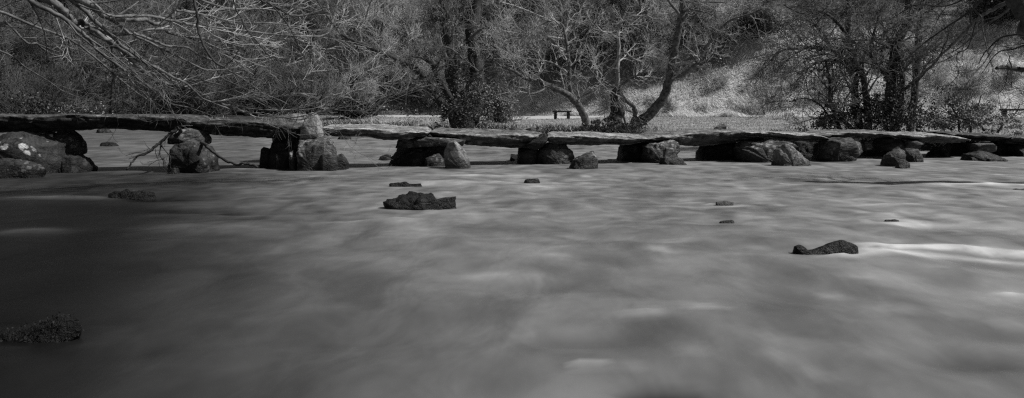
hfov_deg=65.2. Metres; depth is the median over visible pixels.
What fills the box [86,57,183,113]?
bare bush
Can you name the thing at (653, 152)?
pier stone
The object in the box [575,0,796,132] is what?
curved tree
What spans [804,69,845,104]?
bare bush
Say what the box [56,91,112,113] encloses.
evergreen bush
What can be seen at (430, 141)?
pier stone
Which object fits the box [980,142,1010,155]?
pier stone
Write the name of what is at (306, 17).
bare tree
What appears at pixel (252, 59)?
bare tree
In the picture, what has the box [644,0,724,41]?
bare bush
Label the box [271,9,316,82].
bare tree
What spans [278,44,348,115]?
bare bush
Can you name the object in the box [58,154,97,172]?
pier stone
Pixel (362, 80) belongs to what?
bare bush
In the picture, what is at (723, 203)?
river rock
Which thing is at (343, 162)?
pier stone
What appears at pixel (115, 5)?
bare bush
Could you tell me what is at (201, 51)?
bare bush
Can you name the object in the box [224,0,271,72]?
bare tree
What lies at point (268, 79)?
bare bush
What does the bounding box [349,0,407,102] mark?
bare tree
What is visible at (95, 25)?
bare tree
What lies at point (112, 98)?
bare tree
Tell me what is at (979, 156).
pier stone
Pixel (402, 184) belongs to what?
river rock
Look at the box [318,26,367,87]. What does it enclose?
bare tree
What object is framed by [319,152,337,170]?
pier stone
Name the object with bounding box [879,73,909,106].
bare bush
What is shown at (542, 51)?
bare bush
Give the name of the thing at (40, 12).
bare tree
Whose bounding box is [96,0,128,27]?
bare bush
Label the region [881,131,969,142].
bridge slab
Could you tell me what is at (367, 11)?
bare tree
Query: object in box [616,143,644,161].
pier stone
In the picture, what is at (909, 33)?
bare bush
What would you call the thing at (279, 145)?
pier stone
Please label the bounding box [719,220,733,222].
river rock
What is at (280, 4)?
bare tree
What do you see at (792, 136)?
bridge slab
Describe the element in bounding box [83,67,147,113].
bare bush
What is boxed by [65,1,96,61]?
bare tree
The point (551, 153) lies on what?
pier stone
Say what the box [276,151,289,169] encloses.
pier stone
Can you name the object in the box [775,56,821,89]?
bare bush
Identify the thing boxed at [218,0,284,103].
bare tree
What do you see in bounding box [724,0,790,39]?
evergreen bush
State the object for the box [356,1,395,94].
bare tree
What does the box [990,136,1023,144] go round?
bridge slab
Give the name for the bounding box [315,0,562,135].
ivy tree
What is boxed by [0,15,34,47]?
bare bush
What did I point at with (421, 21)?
bare bush
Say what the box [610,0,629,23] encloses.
bare tree
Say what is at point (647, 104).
bare bush
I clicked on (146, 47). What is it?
bare tree
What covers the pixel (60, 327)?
river rock
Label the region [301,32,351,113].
bare tree
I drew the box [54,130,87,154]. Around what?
pier stone
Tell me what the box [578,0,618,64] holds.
bare tree
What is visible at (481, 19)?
bare tree
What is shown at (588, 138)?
bridge slab
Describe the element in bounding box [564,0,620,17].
bare tree
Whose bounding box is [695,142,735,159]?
pier stone
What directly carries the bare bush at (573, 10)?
on the ground at (925, 146)
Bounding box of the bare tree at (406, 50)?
[374,0,429,110]
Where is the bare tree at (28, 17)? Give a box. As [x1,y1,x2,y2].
[7,3,51,33]
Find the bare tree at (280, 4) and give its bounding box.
[249,0,300,58]
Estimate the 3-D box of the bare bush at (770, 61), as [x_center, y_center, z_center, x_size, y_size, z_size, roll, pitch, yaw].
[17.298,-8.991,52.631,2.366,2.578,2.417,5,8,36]
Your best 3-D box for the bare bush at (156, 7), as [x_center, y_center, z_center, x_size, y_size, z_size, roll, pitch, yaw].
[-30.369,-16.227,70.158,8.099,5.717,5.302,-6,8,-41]
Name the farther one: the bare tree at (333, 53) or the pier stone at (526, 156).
the bare tree at (333, 53)
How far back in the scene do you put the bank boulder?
18.37 m
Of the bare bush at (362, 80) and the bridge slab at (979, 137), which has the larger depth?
the bare bush at (362, 80)
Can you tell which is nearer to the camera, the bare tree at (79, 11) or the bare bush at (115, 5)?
the bare tree at (79, 11)
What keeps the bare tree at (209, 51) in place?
on the ground at (925, 146)
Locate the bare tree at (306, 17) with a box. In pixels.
[289,0,332,43]
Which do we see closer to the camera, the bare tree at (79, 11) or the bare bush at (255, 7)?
the bare tree at (79, 11)
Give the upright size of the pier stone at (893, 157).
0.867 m
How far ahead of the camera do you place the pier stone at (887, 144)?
19.75 m
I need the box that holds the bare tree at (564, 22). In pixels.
[531,0,595,81]
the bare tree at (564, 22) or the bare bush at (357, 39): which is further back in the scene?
the bare bush at (357, 39)
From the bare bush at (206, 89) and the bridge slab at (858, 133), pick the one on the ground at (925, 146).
the bare bush at (206, 89)
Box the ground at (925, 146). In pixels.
[0,0,1023,150]
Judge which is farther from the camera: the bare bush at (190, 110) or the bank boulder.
the bare bush at (190, 110)
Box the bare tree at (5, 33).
[0,2,17,86]
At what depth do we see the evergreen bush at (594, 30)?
58.49 m
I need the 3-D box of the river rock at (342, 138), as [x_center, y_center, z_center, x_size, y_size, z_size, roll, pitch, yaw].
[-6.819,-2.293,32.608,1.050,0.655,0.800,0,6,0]
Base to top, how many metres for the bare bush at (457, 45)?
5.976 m
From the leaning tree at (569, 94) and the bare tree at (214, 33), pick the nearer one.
the leaning tree at (569, 94)
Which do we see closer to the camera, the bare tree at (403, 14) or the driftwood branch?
the driftwood branch
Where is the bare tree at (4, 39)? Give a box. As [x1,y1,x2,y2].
[0,1,42,104]
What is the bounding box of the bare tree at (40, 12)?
[0,0,93,99]
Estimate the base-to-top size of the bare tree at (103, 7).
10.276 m
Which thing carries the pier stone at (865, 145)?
on the pier stone
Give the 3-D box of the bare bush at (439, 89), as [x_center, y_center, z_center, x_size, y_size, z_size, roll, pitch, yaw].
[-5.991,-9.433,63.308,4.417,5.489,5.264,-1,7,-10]
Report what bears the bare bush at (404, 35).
on the ground at (925, 146)
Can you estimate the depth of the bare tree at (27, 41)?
63.06 m
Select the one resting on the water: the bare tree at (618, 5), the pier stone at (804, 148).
the pier stone at (804, 148)
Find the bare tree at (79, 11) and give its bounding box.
[49,1,137,77]
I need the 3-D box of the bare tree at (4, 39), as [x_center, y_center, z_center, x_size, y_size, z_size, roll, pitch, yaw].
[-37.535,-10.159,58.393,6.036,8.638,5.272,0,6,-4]
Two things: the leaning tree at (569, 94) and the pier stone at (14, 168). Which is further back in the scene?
the leaning tree at (569, 94)
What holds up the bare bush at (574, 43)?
on the ground at (925, 146)
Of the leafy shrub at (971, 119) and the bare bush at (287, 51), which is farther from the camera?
the bare bush at (287, 51)
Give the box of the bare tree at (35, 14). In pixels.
[17,1,51,46]
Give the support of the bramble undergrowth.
on the ground at (925, 146)
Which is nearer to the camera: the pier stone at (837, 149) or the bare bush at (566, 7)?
the pier stone at (837, 149)
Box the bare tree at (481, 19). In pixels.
[480,0,504,54]
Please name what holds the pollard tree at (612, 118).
on the turf
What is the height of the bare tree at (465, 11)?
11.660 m
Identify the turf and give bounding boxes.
[319,113,1023,135]
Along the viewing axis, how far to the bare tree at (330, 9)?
63.36 m
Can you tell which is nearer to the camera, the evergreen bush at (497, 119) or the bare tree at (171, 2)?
the evergreen bush at (497, 119)
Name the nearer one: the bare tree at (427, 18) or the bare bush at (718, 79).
the bare bush at (718, 79)
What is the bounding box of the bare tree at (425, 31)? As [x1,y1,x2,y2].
[395,1,435,62]
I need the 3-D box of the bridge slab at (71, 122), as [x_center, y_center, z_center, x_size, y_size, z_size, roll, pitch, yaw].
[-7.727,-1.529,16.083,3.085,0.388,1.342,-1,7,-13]
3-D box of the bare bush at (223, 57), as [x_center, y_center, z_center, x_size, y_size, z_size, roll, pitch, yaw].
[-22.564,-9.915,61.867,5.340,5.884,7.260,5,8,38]
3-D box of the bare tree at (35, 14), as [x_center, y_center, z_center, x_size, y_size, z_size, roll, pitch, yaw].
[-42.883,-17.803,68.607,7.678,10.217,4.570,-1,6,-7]
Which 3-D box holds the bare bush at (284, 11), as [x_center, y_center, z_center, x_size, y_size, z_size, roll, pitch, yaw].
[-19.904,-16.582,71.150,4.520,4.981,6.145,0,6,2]
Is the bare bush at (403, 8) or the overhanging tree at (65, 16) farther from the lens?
the bare bush at (403, 8)
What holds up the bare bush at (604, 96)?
on the ground at (925, 146)
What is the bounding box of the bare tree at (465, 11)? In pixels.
[461,0,469,27]
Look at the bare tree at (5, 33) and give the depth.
58.71 m
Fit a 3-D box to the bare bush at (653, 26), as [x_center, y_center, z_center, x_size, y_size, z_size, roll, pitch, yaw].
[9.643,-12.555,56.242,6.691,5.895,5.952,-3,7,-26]
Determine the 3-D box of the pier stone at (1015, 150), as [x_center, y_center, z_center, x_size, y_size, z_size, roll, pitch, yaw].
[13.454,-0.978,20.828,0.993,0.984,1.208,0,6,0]
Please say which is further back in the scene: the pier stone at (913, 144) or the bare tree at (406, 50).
the bare tree at (406, 50)
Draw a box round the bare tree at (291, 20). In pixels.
[266,0,318,49]
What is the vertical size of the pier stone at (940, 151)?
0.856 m
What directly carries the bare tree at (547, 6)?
on the ground at (925, 146)
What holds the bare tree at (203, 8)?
on the ground at (925, 146)
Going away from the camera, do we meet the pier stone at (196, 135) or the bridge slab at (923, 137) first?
the pier stone at (196, 135)
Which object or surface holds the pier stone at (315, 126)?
on the pier stone at (308, 152)
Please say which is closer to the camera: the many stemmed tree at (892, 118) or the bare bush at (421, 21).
the many stemmed tree at (892, 118)
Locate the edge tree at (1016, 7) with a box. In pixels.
[853,0,1023,124]
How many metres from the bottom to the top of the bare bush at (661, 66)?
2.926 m
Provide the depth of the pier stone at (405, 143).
17.04 m
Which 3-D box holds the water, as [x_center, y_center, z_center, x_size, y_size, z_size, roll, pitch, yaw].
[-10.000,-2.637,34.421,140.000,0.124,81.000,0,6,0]
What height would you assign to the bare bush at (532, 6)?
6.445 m
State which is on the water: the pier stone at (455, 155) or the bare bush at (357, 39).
the pier stone at (455, 155)
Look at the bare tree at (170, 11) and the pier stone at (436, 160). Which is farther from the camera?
the bare tree at (170, 11)
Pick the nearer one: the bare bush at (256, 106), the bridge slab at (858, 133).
the bridge slab at (858, 133)
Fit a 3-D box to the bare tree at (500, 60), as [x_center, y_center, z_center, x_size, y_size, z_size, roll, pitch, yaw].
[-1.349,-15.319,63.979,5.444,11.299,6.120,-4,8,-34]
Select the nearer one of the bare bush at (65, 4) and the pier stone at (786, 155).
the pier stone at (786, 155)
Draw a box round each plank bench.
[552,111,571,118]
[1000,109,1023,115]
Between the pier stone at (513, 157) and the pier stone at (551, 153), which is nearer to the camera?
the pier stone at (551, 153)
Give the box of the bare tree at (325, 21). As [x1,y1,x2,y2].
[298,0,373,60]
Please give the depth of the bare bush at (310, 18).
70.63 m
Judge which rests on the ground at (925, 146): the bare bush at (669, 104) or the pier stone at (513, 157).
the bare bush at (669, 104)
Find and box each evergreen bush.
[0,83,67,113]
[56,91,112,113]
[328,90,382,117]
[481,80,530,123]
[560,0,632,54]
[623,0,670,29]
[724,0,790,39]
[955,0,1019,24]
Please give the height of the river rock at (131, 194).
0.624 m
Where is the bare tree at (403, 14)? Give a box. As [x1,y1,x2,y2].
[387,0,421,79]
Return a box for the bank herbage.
[207,115,1023,135]
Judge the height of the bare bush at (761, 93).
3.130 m
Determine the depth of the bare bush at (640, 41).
56.91 m
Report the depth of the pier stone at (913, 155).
18.50 m
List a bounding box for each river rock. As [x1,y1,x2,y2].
[0,312,83,342]
[96,129,111,132]
[100,142,118,146]
[108,189,156,199]
[338,136,350,139]
[383,191,456,209]
[389,182,422,186]
[524,178,539,182]
[716,201,733,205]
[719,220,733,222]
[792,240,858,254]
[884,219,898,221]
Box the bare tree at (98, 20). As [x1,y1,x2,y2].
[71,0,123,53]
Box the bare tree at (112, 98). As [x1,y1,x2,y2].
[68,1,169,112]
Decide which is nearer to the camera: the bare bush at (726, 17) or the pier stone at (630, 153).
the pier stone at (630, 153)
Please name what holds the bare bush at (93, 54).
on the ground at (925, 146)
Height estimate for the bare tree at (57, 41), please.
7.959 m
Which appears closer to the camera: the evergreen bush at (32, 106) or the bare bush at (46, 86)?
the evergreen bush at (32, 106)
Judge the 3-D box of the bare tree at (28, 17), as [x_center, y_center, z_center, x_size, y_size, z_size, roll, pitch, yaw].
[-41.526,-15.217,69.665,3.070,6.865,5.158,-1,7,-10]
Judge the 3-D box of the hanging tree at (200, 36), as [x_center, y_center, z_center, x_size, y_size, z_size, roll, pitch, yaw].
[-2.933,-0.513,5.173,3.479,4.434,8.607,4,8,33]
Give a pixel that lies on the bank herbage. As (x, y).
(637, 130)
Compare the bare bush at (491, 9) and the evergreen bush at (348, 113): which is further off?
the bare bush at (491, 9)
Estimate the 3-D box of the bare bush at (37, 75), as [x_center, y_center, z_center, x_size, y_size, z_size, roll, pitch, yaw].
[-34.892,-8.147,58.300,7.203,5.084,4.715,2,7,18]
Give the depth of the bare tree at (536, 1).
64.71 m
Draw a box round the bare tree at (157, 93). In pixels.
[140,23,221,113]
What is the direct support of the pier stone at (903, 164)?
on the water
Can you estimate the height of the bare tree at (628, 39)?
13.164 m
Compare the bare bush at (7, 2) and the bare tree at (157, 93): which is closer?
the bare tree at (157, 93)
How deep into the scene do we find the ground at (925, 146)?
55.71 m
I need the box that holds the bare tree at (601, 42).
[571,0,616,75]
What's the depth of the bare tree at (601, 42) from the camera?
57.24 m
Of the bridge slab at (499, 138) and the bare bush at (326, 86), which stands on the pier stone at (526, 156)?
the bridge slab at (499, 138)
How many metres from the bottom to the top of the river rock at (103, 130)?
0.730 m
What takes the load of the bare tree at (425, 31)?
on the ground at (925, 146)
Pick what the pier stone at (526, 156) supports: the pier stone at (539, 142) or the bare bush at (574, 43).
the pier stone at (539, 142)
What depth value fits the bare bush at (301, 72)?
61.26 m
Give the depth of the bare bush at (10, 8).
70.14 m
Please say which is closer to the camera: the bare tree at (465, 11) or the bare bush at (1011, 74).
the bare bush at (1011, 74)
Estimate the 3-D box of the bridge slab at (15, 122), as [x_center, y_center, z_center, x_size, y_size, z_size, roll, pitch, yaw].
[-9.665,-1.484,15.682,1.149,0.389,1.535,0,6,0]
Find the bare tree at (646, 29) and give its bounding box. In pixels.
[614,0,673,72]
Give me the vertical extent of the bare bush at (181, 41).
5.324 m
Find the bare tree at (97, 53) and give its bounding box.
[62,0,183,104]
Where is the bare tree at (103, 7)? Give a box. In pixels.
[52,0,121,39]
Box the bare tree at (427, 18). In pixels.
[413,0,440,51]
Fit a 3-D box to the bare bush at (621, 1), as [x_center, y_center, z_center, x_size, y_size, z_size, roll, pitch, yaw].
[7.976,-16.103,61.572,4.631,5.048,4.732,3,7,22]
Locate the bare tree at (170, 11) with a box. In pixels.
[134,0,202,113]
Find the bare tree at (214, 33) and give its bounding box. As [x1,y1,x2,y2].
[194,29,231,114]
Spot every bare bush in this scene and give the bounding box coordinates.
[0,0,20,19]
[0,0,60,30]
[0,13,66,77]
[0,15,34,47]
[0,26,75,79]
[0,52,95,113]
[0,58,81,112]
[2,60,77,111]
[5,19,80,61]
[5,35,90,98]
[7,70,80,110]
[55,0,81,12]
[60,0,112,41]
[76,32,107,72]
[76,70,124,110]
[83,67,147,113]
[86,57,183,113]
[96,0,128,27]
[97,0,129,14]
[103,40,168,88]
[115,8,157,58]
[118,0,201,40]
[142,15,228,67]
[142,50,204,113]
[151,0,213,30]
[152,35,240,115]
[175,39,241,86]
[177,60,266,116]
[178,32,246,101]
[179,12,215,46]
[199,0,243,41]
[203,0,259,27]
[209,7,268,59]
[216,63,281,115]
[225,51,319,115]
[227,0,267,21]
[242,56,315,114]
[245,63,292,114]
[258,0,302,32]
[259,29,328,73]
[272,28,372,96]
[273,51,345,113]
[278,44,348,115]
[286,45,374,114]
[290,0,336,39]
[302,59,372,113]
[307,0,394,53]
[325,24,389,68]
[325,61,385,105]
[354,0,395,20]
[354,13,423,63]
[358,29,393,83]
[379,0,427,31]
[388,33,444,105]
[395,2,438,63]
[398,7,440,43]
[401,0,467,52]
[410,53,446,109]
[419,0,469,26]
[419,0,470,28]
[420,26,491,86]
[435,23,487,52]
[436,19,498,83]
[480,0,504,26]
[487,0,533,22]
[502,7,562,70]
[513,0,555,28]
[534,4,620,65]
[545,0,616,38]
[550,0,582,19]
[590,89,610,110]
[593,0,695,58]
[601,0,625,14]
[634,37,648,54]
[639,43,670,82]
[642,93,669,110]
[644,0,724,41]
[661,98,679,113]
[686,0,763,55]
[697,0,752,17]
[710,69,730,88]
[743,71,788,114]
[758,44,789,78]
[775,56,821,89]
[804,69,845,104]
[828,0,887,14]
[877,10,928,52]
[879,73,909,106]
[907,56,954,87]
[953,52,1009,95]
[998,61,1023,87]
[1014,35,1023,49]
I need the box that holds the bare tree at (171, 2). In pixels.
[144,0,187,65]
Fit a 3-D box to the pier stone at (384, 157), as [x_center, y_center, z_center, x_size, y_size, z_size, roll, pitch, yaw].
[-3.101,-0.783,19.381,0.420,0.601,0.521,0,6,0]
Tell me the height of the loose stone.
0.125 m
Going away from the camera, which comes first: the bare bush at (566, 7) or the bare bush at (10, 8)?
the bare bush at (566, 7)
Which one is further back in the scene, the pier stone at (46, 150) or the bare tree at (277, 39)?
the bare tree at (277, 39)
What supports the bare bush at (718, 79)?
on the ground at (925, 146)
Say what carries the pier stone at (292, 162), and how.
on the water
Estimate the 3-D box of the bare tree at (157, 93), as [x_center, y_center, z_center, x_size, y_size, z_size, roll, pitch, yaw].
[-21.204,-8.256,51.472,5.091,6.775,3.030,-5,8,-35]
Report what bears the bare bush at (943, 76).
on the ground at (925, 146)
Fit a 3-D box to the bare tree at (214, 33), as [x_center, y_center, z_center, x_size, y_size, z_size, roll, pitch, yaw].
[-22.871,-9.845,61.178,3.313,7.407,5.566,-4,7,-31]
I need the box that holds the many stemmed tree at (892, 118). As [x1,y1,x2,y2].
[724,0,994,131]
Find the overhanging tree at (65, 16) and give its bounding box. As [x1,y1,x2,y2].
[0,0,438,169]
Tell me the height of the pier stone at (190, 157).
1.080 m
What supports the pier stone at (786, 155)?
on the water
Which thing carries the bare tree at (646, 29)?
on the ground at (925, 146)
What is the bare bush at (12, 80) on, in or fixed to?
on the ground at (925, 146)
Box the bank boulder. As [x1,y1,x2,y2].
[272,113,305,141]
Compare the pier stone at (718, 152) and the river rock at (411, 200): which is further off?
the pier stone at (718, 152)
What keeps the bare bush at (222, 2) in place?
on the ground at (925, 146)
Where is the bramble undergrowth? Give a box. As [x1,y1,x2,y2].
[1,0,987,114]
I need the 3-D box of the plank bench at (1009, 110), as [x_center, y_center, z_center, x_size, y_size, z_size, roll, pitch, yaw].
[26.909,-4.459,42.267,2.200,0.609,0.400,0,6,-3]
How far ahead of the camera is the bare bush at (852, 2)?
56.62 m
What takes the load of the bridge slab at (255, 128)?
on the pier stone at (196, 135)
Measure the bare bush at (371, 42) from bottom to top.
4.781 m
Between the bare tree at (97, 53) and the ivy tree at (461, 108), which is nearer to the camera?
the ivy tree at (461, 108)
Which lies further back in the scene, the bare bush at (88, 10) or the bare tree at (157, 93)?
the bare bush at (88, 10)
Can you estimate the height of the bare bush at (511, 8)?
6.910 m
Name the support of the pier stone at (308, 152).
on the water
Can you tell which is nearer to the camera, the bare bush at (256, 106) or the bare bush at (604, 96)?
the bare bush at (604, 96)
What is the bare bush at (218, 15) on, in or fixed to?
on the ground at (925, 146)
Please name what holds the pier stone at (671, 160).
on the water
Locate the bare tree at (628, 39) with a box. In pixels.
[602,0,637,48]
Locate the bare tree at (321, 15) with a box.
[297,0,342,41]
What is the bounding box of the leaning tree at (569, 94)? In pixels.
[464,0,614,125]
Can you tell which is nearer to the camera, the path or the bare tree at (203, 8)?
the path
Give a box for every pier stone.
[0,131,69,173]
[0,158,45,178]
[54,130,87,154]
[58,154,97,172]
[167,127,211,144]
[167,141,219,172]
[167,168,179,173]
[259,147,269,167]
[267,137,299,168]
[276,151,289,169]
[289,151,296,170]
[296,136,336,170]
[300,112,324,138]
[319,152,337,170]
[337,153,348,169]
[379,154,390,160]
[389,146,445,166]
[396,136,429,148]
[413,136,465,146]
[424,154,444,166]
[444,140,470,168]
[510,154,516,160]
[517,148,537,164]
[525,133,548,150]
[537,142,574,163]
[569,151,597,168]
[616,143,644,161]
[641,140,679,162]
[659,155,686,164]
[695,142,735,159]
[733,139,797,162]
[771,144,810,165]
[794,141,817,155]
[811,137,862,161]
[860,141,871,150]
[872,138,904,151]
[880,147,905,166]
[895,160,909,168]
[902,140,922,148]
[903,148,923,161]
[925,146,950,156]
[960,151,1007,161]
[965,143,996,152]
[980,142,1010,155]
[1006,144,1023,156]
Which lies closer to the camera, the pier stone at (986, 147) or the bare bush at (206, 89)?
the pier stone at (986, 147)
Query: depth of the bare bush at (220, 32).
65.10 m
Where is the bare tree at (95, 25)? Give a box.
[58,5,141,112]
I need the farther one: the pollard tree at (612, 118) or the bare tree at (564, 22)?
the bare tree at (564, 22)
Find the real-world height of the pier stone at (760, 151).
1.032 m
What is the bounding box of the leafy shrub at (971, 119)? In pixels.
[909,53,1023,146]
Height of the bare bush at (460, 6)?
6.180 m
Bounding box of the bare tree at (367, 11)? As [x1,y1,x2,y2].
[322,0,404,89]
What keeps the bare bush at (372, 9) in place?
on the ground at (925, 146)
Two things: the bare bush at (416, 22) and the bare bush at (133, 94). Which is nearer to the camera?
the bare bush at (133, 94)
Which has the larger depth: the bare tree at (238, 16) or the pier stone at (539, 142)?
the bare tree at (238, 16)
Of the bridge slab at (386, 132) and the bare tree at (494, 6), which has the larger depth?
the bare tree at (494, 6)
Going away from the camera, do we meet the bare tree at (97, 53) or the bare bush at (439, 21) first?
the bare tree at (97, 53)
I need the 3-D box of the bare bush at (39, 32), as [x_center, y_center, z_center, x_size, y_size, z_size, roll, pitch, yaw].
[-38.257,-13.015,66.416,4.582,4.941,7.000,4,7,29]
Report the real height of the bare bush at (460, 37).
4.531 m
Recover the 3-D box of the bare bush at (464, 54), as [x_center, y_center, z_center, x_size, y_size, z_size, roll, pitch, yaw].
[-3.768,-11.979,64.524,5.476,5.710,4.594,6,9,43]
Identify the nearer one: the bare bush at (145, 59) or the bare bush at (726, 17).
the bare bush at (726, 17)
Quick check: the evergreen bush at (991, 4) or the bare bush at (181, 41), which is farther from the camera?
the bare bush at (181, 41)
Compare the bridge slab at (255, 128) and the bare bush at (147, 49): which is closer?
the bridge slab at (255, 128)
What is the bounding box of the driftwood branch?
[119,126,257,174]
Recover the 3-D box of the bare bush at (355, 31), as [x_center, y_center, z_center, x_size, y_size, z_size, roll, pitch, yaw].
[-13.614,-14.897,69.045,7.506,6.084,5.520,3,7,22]
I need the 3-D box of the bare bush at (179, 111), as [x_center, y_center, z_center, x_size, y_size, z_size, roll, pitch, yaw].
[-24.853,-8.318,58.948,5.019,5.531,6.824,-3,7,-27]
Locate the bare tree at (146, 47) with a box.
[114,20,189,113]
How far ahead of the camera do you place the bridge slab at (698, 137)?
18.68 m
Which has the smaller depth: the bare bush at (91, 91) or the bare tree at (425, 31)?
the bare bush at (91, 91)
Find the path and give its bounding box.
[337,113,603,119]
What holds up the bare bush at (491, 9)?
on the ground at (925, 146)
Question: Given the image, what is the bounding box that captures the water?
[0,129,1023,397]
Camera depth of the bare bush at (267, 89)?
59.41 m
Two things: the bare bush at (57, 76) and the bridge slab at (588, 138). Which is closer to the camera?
the bridge slab at (588, 138)
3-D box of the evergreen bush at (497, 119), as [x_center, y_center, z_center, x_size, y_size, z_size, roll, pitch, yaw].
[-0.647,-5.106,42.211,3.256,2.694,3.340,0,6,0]
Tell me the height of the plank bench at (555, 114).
0.609 m
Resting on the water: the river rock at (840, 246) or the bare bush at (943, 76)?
the river rock at (840, 246)
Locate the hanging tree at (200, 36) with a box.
[80,0,366,128]
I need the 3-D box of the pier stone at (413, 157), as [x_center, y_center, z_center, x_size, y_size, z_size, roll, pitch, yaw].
[-2.069,-0.746,17.665,1.357,0.936,1.222,0,6,0]
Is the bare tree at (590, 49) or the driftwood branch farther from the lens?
the bare tree at (590, 49)
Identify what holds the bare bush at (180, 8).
on the ground at (925, 146)
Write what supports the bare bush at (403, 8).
on the ground at (925, 146)
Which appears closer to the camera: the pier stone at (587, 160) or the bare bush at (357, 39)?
the pier stone at (587, 160)
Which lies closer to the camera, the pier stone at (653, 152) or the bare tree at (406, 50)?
the pier stone at (653, 152)
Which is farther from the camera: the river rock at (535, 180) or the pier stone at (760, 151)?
the pier stone at (760, 151)
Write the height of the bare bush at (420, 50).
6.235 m
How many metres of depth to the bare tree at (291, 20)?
68.12 m
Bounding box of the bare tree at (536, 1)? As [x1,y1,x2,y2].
[511,0,550,48]
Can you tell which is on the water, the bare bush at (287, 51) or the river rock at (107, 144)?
the river rock at (107, 144)
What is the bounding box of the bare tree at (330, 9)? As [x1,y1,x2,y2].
[299,0,362,87]
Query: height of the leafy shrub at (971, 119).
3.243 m
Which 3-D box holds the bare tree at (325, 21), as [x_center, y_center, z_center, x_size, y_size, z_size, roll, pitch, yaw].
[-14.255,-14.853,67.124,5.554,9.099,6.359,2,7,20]
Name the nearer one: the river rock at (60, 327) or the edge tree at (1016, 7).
the river rock at (60, 327)
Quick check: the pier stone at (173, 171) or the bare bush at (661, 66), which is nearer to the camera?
the pier stone at (173, 171)
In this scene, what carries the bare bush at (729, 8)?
on the ground at (925, 146)
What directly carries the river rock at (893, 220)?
on the water
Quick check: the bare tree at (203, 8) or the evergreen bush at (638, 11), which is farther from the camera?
the bare tree at (203, 8)
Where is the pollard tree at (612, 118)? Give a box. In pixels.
[561,0,685,128]
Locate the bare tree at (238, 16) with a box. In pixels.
[216,6,289,110]
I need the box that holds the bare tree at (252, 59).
[238,12,296,115]
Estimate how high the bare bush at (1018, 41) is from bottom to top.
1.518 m
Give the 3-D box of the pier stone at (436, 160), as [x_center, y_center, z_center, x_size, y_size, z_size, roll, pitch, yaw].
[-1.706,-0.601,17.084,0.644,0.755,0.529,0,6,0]
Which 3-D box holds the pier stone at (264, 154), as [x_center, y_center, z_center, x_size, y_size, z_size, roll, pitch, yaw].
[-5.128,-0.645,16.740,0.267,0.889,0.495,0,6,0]
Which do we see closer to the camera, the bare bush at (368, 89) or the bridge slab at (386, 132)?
the bridge slab at (386, 132)
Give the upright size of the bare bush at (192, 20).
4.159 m
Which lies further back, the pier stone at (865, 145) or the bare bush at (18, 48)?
the bare bush at (18, 48)
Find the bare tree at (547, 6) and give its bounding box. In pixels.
[535,0,577,23]
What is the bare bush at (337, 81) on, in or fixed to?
on the ground at (925, 146)
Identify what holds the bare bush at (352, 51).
on the ground at (925, 146)
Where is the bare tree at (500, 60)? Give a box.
[466,0,525,72]
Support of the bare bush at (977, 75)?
on the ground at (925, 146)
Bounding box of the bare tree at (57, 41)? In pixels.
[35,6,90,106]
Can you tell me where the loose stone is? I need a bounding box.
[714,124,726,128]
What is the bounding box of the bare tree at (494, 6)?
[480,0,524,52]
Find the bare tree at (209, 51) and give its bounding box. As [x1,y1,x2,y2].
[178,21,231,110]
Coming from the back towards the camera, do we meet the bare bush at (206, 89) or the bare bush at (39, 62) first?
the bare bush at (39, 62)
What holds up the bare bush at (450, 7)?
on the ground at (925, 146)
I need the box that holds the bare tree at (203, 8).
[188,0,223,31]
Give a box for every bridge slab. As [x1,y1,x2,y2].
[0,113,53,132]
[32,113,210,131]
[190,119,302,138]
[322,124,431,139]
[430,127,541,147]
[546,131,648,145]
[638,128,762,145]
[740,130,828,141]
[805,129,893,138]
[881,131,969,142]
[927,131,1011,140]
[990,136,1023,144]
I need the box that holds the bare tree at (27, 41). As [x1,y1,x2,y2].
[0,12,59,85]
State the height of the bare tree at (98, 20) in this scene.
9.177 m
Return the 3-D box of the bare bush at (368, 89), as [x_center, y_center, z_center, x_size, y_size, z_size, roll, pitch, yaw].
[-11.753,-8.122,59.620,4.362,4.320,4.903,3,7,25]
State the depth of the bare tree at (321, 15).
70.17 m
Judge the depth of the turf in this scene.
39.49 m
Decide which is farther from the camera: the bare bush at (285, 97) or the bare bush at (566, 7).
the bare bush at (566, 7)
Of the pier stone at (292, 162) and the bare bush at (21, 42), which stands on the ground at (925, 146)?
the bare bush at (21, 42)

